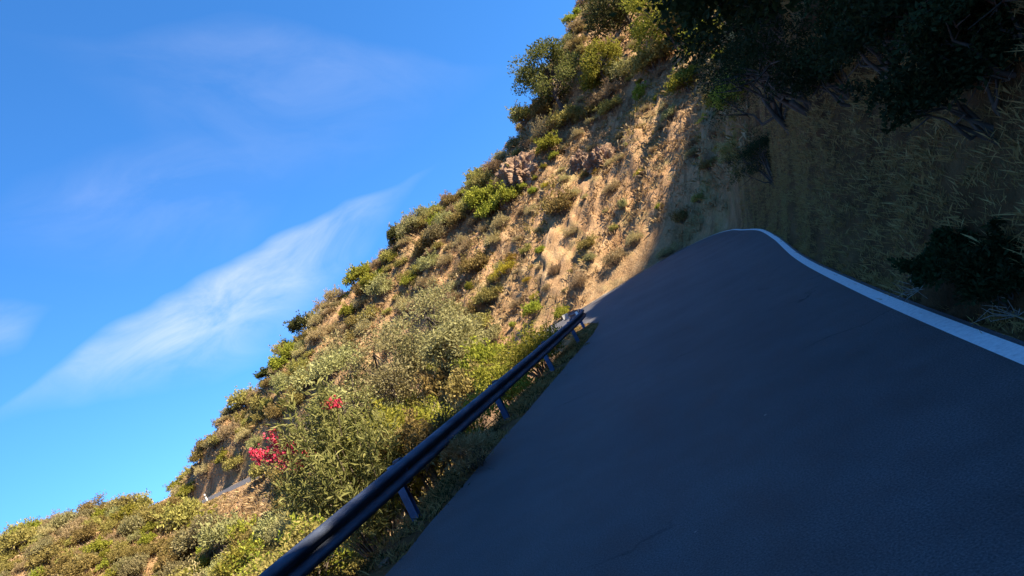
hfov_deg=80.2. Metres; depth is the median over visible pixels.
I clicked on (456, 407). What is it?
dry shrub
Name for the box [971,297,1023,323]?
dead twigs
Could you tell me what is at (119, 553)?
olive shrub
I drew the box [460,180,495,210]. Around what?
lime shrub
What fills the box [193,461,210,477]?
dry shrub
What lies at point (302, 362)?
olive shrub
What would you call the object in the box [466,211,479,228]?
dry shrub
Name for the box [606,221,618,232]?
olive shrub
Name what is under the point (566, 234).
dry shrub
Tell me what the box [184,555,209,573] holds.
lime shrub
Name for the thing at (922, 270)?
bank bush
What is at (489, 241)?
dry shrub
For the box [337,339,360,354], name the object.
grey shrub
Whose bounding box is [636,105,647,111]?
dry shrub
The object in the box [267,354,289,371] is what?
lime shrub
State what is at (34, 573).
lime shrub
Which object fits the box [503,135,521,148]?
grey shrub
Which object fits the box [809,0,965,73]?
bank bush
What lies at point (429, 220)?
lime shrub
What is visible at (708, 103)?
lime shrub
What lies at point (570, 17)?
lime shrub
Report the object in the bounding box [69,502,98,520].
grey shrub
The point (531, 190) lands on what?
lime shrub
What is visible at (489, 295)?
olive shrub
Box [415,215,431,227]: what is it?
olive shrub
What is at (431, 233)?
grey shrub
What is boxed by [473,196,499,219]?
lime shrub
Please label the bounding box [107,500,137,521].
lime shrub
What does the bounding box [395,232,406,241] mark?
lime shrub
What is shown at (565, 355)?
verge grass
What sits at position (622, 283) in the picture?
gravel shoulder
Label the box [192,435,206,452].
olive shrub
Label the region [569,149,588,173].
rock outcrop
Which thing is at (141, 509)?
olive shrub
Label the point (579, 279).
dry shrub
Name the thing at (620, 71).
grey shrub
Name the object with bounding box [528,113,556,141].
dry shrub
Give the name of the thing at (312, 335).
dry shrub
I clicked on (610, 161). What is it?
dry shrub
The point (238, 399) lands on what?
olive shrub
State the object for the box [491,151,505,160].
dry shrub
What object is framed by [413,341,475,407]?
olive shrub
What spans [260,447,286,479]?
grey shrub
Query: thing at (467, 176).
olive shrub
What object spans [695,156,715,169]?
olive shrub
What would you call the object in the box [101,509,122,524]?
olive shrub
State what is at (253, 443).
grey shrub
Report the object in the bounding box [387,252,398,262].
lime shrub
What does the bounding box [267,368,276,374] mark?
dry shrub
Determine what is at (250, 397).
olive shrub
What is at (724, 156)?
dry shrub
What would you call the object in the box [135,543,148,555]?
olive shrub
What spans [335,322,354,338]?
dry shrub
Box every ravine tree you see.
[284,341,403,460]
[318,310,427,416]
[378,277,483,376]
[414,311,488,374]
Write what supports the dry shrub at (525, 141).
on the ground at (560, 250)
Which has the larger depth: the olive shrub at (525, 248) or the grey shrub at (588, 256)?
the olive shrub at (525, 248)
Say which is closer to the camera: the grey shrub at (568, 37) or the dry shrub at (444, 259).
the dry shrub at (444, 259)
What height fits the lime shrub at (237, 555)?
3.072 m
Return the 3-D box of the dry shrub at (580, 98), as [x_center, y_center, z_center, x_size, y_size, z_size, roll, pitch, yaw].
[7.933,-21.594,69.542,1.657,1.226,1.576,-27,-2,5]
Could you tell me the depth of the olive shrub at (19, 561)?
54.13 m
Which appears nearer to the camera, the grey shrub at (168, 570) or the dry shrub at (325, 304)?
the grey shrub at (168, 570)
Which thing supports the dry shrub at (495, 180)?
on the ground at (560, 250)
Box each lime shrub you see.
[8,517,43,532]
[30,566,47,575]
[78,535,112,555]
[87,506,106,517]
[91,557,115,571]
[97,547,113,558]
[104,564,120,575]
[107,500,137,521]
[132,521,159,535]
[134,531,156,544]
[163,478,183,491]
[174,490,187,499]
[178,479,195,496]
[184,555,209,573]
[186,504,217,526]
[195,546,208,555]
[211,447,229,464]
[212,543,259,575]
[225,513,256,542]
[233,425,246,433]
[235,535,264,564]
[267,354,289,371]
[277,339,297,360]
[335,301,356,316]
[341,260,372,287]
[357,270,384,288]
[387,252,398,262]
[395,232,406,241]
[399,272,417,285]
[424,212,442,227]
[450,334,508,377]
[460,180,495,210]
[464,279,472,290]
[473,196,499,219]
[489,180,521,204]
[508,322,515,327]
[517,181,527,190]
[520,297,542,319]
[527,186,537,195]
[531,129,561,155]
[534,244,545,252]
[538,162,546,169]
[545,150,558,160]
[549,303,569,319]
[560,12,577,26]
[572,6,582,14]
[631,80,646,100]
[663,61,700,95]
[676,14,723,60]
[696,113,707,122]
[705,81,717,110]
[708,68,738,111]
[722,60,748,98]
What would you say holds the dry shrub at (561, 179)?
on the ground at (560, 250)
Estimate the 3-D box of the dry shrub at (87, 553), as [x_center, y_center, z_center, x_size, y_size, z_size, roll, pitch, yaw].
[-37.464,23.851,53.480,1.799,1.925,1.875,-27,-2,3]
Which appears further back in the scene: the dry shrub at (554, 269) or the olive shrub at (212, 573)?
the dry shrub at (554, 269)
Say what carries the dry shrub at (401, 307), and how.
on the ground at (560, 250)
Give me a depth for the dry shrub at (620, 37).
72.16 m
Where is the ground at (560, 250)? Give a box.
[8,0,1023,575]
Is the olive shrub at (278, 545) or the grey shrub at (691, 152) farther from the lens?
the grey shrub at (691, 152)
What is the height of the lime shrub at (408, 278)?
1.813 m
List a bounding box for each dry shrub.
[10,559,29,572]
[35,509,61,526]
[36,520,57,535]
[54,520,82,541]
[60,513,90,530]
[72,545,84,556]
[74,547,96,560]
[101,530,125,539]
[112,534,125,543]
[168,485,181,496]
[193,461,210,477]
[214,417,241,440]
[216,412,228,422]
[234,426,253,443]
[244,411,254,417]
[245,385,260,398]
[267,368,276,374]
[291,346,305,357]
[303,308,326,326]
[304,324,327,345]
[311,297,327,312]
[320,300,329,308]
[320,304,333,315]
[322,284,342,301]
[324,342,342,354]
[325,319,340,332]
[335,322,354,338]
[349,294,369,309]
[355,319,372,333]
[357,345,372,355]
[369,257,382,268]
[373,338,394,354]
[387,318,404,333]
[388,208,415,227]
[392,293,410,311]
[396,235,411,246]
[397,296,412,311]
[406,295,419,312]
[408,247,419,257]
[411,284,446,314]
[413,272,430,289]
[413,324,430,337]
[422,247,432,256]
[425,396,473,414]
[426,275,438,287]
[432,278,453,293]
[435,248,453,267]
[439,190,450,205]
[439,290,461,304]
[441,241,452,251]
[445,202,455,212]
[448,270,458,277]
[448,277,461,289]
[450,232,469,247]
[452,257,467,269]
[454,235,474,253]
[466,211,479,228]
[476,221,488,233]
[480,229,500,248]
[482,157,502,173]
[488,177,500,190]
[488,211,511,229]
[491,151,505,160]
[506,296,523,309]
[511,233,522,242]
[515,207,523,215]
[518,136,531,150]
[523,201,537,215]
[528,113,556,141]
[539,281,549,291]
[544,90,563,102]
[546,262,561,276]
[557,41,573,54]
[557,174,570,183]
[559,141,568,150]
[561,223,576,237]
[565,17,582,31]
[568,186,582,198]
[569,127,584,140]
[569,269,590,290]
[573,0,586,9]
[575,95,585,103]
[578,3,591,17]
[583,75,625,109]
[584,115,599,125]
[584,142,597,151]
[601,177,620,194]
[601,245,627,266]
[603,153,616,167]
[613,153,625,161]
[615,35,625,41]
[625,37,638,49]
[625,229,645,247]
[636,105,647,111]
[646,147,656,153]
[654,240,678,258]
[655,123,664,132]
[658,100,666,110]
[683,137,697,147]
[706,130,715,137]
[715,135,732,152]
[716,129,725,138]
[718,152,730,163]
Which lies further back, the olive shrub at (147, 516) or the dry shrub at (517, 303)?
the olive shrub at (147, 516)
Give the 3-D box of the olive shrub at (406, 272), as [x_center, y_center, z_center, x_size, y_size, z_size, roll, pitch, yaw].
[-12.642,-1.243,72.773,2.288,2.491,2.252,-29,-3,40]
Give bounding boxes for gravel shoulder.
[520,245,687,343]
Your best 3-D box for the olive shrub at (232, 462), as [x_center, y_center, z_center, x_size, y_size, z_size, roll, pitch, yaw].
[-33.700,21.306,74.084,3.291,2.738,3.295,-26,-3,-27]
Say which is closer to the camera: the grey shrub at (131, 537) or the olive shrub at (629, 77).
the grey shrub at (131, 537)
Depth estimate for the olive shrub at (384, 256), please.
76.92 m
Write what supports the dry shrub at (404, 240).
on the ground at (560, 250)
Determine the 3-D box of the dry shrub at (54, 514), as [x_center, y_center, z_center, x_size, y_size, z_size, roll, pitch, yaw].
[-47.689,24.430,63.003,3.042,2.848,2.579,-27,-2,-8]
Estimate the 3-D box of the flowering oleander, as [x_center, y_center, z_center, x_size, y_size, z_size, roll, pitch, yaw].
[-2.559,2.789,9.142,2.314,3.360,2.401,-27,-2,0]
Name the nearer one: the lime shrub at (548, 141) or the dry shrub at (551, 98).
the lime shrub at (548, 141)
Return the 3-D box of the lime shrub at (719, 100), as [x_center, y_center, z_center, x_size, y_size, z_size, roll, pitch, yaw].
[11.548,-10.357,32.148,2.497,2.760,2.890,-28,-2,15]
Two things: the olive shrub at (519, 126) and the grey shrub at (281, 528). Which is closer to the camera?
the grey shrub at (281, 528)
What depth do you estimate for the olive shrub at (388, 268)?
74.92 m
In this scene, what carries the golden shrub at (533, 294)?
on the ground at (560, 250)
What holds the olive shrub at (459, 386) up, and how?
on the ground at (560, 250)
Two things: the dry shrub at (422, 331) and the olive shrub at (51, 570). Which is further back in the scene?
the dry shrub at (422, 331)
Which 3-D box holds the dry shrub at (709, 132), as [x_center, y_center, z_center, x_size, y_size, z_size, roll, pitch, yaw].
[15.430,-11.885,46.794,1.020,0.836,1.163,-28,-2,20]
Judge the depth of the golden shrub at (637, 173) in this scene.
54.64 m
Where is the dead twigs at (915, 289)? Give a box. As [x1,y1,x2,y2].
[892,275,927,303]
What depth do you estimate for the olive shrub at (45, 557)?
53.52 m
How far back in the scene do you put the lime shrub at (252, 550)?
43.03 m
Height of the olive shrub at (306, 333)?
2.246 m
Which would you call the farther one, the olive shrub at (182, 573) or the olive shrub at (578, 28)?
the olive shrub at (578, 28)
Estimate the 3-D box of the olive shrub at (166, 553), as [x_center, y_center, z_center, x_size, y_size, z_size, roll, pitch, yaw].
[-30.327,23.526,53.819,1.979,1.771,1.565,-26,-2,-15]
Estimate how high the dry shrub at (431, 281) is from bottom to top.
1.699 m
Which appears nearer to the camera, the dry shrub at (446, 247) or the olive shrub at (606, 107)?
the olive shrub at (606, 107)
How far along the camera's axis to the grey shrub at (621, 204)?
53.51 m
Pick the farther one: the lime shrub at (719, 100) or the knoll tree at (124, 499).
the knoll tree at (124, 499)
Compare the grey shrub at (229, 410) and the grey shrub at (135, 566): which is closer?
the grey shrub at (135, 566)
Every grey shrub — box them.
[0,569,11,575]
[2,517,28,535]
[21,536,54,559]
[27,531,47,542]
[38,534,52,541]
[45,509,77,531]
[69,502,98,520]
[102,495,127,514]
[104,504,122,516]
[110,555,133,571]
[112,552,148,575]
[116,513,145,536]
[124,529,141,541]
[127,551,149,567]
[134,531,148,540]
[154,523,172,534]
[154,555,196,575]
[169,509,213,557]
[185,506,227,544]
[192,507,249,554]
[198,547,215,557]
[199,433,219,450]
[200,552,223,575]
[219,403,243,416]
[244,433,262,449]
[250,509,280,543]
[258,511,283,543]
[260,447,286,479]
[267,424,312,459]
[269,371,288,392]
[275,498,301,544]
[293,340,304,349]
[307,344,343,379]
[328,299,340,308]
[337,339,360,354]
[359,270,396,301]
[394,211,422,236]
[413,204,428,217]
[414,247,439,271]
[421,221,448,241]
[424,312,442,330]
[432,209,453,229]
[477,319,502,344]
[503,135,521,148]
[560,33,573,43]
[582,251,596,262]
[602,49,639,82]
[614,129,623,140]
[616,197,627,210]
[659,102,677,122]
[684,146,697,159]
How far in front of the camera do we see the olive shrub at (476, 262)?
63.55 m
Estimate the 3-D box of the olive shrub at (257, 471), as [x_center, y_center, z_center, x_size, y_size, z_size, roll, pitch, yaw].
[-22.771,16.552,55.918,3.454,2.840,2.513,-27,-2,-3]
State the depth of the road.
4.55 m
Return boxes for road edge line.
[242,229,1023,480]
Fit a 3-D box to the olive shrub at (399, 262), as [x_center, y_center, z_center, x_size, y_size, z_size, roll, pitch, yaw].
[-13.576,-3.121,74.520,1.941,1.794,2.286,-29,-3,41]
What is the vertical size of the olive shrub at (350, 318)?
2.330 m
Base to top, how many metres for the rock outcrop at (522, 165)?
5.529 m
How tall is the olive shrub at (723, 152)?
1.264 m
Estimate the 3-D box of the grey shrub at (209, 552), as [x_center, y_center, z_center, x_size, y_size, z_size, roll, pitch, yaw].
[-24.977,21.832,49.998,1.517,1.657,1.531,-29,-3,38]
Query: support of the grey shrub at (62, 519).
on the ground at (560, 250)
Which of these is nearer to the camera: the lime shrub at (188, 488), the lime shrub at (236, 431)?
the lime shrub at (236, 431)
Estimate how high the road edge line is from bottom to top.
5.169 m
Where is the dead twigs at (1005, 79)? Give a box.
[982,67,1013,92]
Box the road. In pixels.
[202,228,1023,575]
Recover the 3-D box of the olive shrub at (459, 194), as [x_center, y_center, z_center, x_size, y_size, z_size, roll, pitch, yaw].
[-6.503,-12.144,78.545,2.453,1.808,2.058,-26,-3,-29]
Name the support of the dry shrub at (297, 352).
on the ground at (560, 250)
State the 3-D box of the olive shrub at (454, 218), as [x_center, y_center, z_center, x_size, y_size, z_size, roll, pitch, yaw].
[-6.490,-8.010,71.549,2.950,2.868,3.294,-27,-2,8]
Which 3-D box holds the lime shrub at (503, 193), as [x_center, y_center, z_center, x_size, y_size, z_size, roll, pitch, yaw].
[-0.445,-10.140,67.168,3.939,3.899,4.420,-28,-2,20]
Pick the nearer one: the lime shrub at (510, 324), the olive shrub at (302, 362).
the lime shrub at (510, 324)
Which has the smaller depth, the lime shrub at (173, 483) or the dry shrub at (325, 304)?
the dry shrub at (325, 304)
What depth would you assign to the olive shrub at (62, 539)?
55.55 m
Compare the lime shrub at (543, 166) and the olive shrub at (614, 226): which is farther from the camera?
the lime shrub at (543, 166)
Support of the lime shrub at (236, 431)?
on the ground at (560, 250)
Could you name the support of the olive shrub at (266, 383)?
on the ground at (560, 250)
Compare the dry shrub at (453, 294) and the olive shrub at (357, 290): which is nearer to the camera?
the dry shrub at (453, 294)
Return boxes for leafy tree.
[576,35,622,93]
[618,0,679,58]
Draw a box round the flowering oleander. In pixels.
[248,372,406,558]
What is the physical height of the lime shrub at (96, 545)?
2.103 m
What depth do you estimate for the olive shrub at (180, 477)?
83.43 m
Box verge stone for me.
[378,557,389,567]
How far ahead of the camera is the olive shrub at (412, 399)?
39.61 m
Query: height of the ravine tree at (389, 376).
8.912 m
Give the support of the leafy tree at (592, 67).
on the ground at (560, 250)
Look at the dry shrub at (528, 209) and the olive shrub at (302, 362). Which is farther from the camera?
the olive shrub at (302, 362)
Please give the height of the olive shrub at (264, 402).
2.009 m
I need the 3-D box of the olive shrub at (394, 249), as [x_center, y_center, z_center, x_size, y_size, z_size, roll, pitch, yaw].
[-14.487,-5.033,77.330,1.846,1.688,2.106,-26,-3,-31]
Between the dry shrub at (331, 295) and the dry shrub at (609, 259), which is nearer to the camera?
the dry shrub at (609, 259)
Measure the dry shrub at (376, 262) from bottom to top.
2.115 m
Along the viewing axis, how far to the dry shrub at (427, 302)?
65.07 m
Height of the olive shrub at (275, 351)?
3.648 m
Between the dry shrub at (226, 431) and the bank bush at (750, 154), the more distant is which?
the dry shrub at (226, 431)
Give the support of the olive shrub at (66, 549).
on the ground at (560, 250)
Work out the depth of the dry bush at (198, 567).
15.00 m
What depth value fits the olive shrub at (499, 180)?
67.97 m
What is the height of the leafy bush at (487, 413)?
2.133 m
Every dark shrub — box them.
[253,365,272,379]
[283,309,312,333]
[386,222,397,240]
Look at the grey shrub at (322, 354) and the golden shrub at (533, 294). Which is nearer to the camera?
the golden shrub at (533, 294)
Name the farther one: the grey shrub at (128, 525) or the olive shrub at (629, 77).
the olive shrub at (629, 77)
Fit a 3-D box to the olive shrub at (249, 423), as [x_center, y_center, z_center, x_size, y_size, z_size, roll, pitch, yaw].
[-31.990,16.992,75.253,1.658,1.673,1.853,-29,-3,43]
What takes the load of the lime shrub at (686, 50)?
on the ground at (560, 250)
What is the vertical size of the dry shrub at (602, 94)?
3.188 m
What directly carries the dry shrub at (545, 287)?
on the ground at (560, 250)
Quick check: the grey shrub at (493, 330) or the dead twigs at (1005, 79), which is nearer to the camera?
the dead twigs at (1005, 79)
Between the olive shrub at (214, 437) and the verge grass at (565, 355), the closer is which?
the verge grass at (565, 355)
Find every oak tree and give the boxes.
[507,35,583,111]
[580,0,642,43]
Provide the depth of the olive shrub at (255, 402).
75.11 m
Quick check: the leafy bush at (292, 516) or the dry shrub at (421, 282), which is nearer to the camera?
the leafy bush at (292, 516)
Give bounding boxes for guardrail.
[258,309,585,575]
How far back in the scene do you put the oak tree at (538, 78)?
69.05 m
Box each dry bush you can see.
[184,557,266,575]
[436,427,500,474]
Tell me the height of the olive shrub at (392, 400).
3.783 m
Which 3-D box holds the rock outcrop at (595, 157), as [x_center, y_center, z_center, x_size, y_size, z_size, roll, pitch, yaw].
[8.959,-12.402,60.651,3.854,3.458,3.070,-27,-2,0]
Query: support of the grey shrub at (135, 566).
on the ground at (560, 250)
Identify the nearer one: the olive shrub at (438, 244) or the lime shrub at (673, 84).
the lime shrub at (673, 84)
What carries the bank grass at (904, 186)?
on the ground at (560, 250)
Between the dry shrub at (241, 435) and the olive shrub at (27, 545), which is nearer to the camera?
the olive shrub at (27, 545)
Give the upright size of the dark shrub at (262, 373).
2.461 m
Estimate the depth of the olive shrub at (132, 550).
53.72 m
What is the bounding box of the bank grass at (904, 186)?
[732,0,1023,338]
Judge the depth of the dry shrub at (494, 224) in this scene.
65.00 m
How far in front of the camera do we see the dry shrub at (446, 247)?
69.77 m
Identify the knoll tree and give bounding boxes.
[76,491,109,512]
[101,492,143,510]
[149,495,183,508]
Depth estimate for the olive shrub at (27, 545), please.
56.10 m
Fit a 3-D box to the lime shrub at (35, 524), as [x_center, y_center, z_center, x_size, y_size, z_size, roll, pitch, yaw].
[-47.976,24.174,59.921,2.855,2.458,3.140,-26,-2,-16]
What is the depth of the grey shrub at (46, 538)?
56.56 m
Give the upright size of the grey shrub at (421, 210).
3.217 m
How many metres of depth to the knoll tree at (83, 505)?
62.10 m
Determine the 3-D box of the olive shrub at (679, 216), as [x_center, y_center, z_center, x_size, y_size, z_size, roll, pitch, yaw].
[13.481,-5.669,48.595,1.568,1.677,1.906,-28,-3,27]
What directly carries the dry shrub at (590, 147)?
on the ground at (560, 250)
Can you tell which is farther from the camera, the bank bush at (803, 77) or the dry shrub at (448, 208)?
the dry shrub at (448, 208)
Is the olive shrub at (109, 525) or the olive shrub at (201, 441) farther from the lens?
the olive shrub at (201, 441)
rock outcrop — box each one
[495,149,540,189]
[499,187,520,210]
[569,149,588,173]
[582,142,615,174]
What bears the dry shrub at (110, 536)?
on the ground at (560, 250)
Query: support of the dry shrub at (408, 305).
on the ground at (560, 250)
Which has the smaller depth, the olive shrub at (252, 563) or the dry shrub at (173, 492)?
the olive shrub at (252, 563)
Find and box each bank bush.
[669,20,789,133]
[671,1,815,118]
[705,0,789,51]
[718,125,774,186]
[764,16,850,106]
[795,0,903,83]
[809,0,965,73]
[836,4,1023,144]
[886,223,982,291]
[887,0,1023,78]
[932,215,1023,312]
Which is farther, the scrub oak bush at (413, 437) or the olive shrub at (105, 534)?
the olive shrub at (105, 534)
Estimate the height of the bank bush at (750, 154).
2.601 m
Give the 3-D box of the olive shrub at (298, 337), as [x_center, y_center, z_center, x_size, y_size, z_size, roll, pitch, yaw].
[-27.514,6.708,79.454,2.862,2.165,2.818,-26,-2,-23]
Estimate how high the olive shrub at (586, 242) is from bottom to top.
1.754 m
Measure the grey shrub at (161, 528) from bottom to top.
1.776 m
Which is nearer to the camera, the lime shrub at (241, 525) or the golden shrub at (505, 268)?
the lime shrub at (241, 525)
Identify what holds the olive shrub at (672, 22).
on the ground at (560, 250)
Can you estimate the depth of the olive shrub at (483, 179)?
71.90 m
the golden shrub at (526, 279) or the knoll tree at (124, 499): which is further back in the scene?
the knoll tree at (124, 499)
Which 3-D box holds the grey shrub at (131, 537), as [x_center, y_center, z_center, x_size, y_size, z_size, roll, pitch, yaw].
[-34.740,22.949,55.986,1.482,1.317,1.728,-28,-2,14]
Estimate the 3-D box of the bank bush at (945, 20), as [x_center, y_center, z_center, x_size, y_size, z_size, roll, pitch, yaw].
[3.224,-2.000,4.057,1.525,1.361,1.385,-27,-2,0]
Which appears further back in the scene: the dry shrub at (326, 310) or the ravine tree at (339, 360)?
the dry shrub at (326, 310)
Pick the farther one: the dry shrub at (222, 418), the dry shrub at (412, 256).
the dry shrub at (222, 418)
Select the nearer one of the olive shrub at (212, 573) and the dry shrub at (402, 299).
the olive shrub at (212, 573)
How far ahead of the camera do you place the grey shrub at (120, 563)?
52.40 m
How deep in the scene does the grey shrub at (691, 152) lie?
48.89 m
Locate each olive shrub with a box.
[0,516,37,553]
[0,548,18,564]
[0,559,16,572]
[8,557,25,570]
[19,538,37,552]
[24,540,65,571]
[34,550,75,575]
[50,535,66,547]
[53,545,75,562]
[59,534,75,546]
[59,552,96,575]
[68,518,100,544]
[79,515,102,528]
[82,570,92,575]
[87,554,102,566]
[94,518,117,532]
[98,530,112,537]
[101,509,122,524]
[105,544,130,562]
[111,539,128,551]
[122,488,154,510]
[123,542,141,556]
[125,503,151,521]
[133,499,165,523]
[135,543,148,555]
[143,535,166,555]
[149,493,204,532]
[151,560,160,572]
[155,545,192,574]
[157,544,171,555]
[159,519,191,553]
[165,552,210,575]
[175,465,192,483]
[187,447,204,464]
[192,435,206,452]
[196,430,215,448]
[205,543,236,575]
[207,428,222,444]
[211,418,219,427]
[219,450,242,472]
[220,542,242,558]
[224,383,255,409]
[225,517,262,548]
[228,409,249,423]
[237,553,267,574]
[239,416,251,424]
[245,393,259,405]
[245,421,256,428]
[248,457,267,480]
[249,390,266,412]
[250,407,264,423]
[254,533,278,557]
[256,442,270,453]
[259,396,272,409]
[260,453,312,494]
[261,373,276,388]
[262,401,284,422]
[268,335,291,355]
[269,536,283,556]
[270,489,292,516]
[271,491,284,508]
[280,387,304,410]
[281,367,291,377]
[285,357,309,373]
[285,384,296,393]
[291,367,321,390]
[292,332,302,342]
[301,348,315,357]
[302,325,317,339]
[341,330,357,342]
[342,546,371,575]
[343,312,359,327]
[352,280,366,296]
[357,303,380,321]
[368,387,410,423]
[378,249,394,263]
[381,307,391,314]
[382,262,393,272]
[389,391,424,414]
[391,245,401,251]
[393,255,409,267]
[394,396,423,425]
[395,266,413,281]
[408,259,423,273]
[409,229,435,256]
[409,277,417,287]
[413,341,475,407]
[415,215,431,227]
[426,204,445,216]
[431,239,444,250]
[436,351,492,405]
[440,191,458,206]
[443,207,467,228]
[452,197,474,214]
[453,188,465,196]
[457,244,492,275]
[460,301,477,316]
[462,164,483,180]
[463,169,479,188]
[466,309,493,331]
[468,285,491,306]
[471,167,493,188]
[476,282,504,303]
[485,271,497,283]
[491,149,505,156]
[495,156,517,182]
[505,99,530,126]
[511,148,520,156]
[514,122,522,132]
[518,243,531,254]
[527,98,552,120]
[528,96,545,105]
[542,183,576,216]
[543,101,581,129]
[565,34,585,48]
[570,97,596,123]
[572,24,583,34]
[575,40,587,55]
[575,232,598,250]
[578,169,589,178]
[592,94,621,115]
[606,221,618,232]
[623,73,632,82]
[630,34,674,76]
[657,4,708,35]
[669,209,687,224]
[690,191,703,202]
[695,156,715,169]
[717,141,734,156]
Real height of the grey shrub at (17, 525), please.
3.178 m
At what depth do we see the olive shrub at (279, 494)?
46.71 m
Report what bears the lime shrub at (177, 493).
on the ground at (560, 250)
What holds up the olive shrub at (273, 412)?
on the ground at (560, 250)
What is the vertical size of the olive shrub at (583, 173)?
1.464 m
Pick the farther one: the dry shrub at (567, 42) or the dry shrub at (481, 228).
the dry shrub at (567, 42)
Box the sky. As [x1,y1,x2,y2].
[0,0,576,533]
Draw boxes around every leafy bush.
[217,532,279,575]
[275,512,362,575]
[317,397,454,516]
[400,372,512,452]
[464,358,537,411]
[489,319,568,377]
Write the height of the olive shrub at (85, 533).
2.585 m
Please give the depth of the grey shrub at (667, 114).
54.00 m
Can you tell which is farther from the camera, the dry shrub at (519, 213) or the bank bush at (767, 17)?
the dry shrub at (519, 213)
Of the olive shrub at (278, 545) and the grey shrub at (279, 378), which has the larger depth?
the grey shrub at (279, 378)
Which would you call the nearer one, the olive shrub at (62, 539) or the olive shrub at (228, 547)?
the olive shrub at (228, 547)
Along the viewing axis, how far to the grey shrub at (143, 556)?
52.95 m
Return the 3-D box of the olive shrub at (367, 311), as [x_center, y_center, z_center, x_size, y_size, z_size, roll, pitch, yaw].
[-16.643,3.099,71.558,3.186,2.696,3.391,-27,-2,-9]
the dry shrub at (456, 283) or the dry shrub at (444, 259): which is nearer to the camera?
the dry shrub at (456, 283)
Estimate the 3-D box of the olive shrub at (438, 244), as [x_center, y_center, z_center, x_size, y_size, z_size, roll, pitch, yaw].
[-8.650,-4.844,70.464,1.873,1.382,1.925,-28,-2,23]
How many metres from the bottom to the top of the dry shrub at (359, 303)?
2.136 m
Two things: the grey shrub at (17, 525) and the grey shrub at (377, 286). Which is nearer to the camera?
the grey shrub at (17, 525)
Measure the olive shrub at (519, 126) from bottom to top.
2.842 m
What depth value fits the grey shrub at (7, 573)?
53.29 m
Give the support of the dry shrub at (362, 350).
on the ground at (560, 250)
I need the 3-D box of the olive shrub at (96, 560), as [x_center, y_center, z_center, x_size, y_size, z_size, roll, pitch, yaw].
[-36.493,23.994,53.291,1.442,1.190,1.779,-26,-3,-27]
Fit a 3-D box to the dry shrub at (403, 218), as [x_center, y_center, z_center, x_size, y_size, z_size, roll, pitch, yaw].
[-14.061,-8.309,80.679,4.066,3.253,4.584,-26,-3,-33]
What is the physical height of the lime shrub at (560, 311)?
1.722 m
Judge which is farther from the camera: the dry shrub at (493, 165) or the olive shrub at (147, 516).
the dry shrub at (493, 165)
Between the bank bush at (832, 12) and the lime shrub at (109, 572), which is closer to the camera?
the bank bush at (832, 12)
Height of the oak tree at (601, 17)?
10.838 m
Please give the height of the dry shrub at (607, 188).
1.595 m
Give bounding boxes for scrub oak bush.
[232,511,365,575]
[374,392,469,489]
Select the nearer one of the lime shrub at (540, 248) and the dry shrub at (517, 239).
the lime shrub at (540, 248)
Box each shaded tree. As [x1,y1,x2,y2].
[609,0,849,42]
[644,0,786,80]
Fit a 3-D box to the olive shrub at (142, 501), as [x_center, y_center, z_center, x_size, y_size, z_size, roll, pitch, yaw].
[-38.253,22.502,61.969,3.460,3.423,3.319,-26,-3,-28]
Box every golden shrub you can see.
[487,257,516,280]
[502,251,517,261]
[521,275,531,281]
[528,291,538,299]
[540,180,549,188]
[633,166,644,177]
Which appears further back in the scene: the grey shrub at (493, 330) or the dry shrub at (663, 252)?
the grey shrub at (493, 330)
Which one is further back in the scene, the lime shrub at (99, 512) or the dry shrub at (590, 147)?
the dry shrub at (590, 147)
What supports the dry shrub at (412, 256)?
on the ground at (560, 250)
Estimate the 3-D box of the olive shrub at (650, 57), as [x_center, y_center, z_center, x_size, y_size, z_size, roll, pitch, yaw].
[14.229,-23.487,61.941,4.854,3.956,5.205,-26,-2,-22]
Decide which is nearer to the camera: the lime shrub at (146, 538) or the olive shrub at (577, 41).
the lime shrub at (146, 538)
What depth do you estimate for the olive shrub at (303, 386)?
68.82 m
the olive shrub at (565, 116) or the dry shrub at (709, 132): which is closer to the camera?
the dry shrub at (709, 132)
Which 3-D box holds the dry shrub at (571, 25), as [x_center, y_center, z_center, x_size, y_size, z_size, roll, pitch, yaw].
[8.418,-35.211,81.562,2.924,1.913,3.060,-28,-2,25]
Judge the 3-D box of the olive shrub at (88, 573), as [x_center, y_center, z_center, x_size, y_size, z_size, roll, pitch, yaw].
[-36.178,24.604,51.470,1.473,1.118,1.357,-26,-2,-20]
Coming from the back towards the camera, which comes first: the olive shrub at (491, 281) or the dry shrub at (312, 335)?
the dry shrub at (312, 335)
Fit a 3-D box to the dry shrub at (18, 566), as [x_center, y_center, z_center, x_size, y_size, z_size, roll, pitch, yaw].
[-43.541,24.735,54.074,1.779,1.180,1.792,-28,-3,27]
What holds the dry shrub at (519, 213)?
on the ground at (560, 250)
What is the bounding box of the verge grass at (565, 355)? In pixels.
[344,321,598,575]
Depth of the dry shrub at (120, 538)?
55.67 m
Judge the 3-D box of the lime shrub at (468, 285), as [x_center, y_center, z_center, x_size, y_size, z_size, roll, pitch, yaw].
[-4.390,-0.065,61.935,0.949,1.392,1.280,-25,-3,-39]
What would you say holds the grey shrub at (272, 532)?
on the ground at (560, 250)
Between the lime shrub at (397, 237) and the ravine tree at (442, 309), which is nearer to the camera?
the ravine tree at (442, 309)
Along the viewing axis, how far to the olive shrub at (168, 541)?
54.15 m
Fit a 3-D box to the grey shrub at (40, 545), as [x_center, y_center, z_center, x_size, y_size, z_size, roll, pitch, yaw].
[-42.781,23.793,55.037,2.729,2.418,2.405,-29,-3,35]

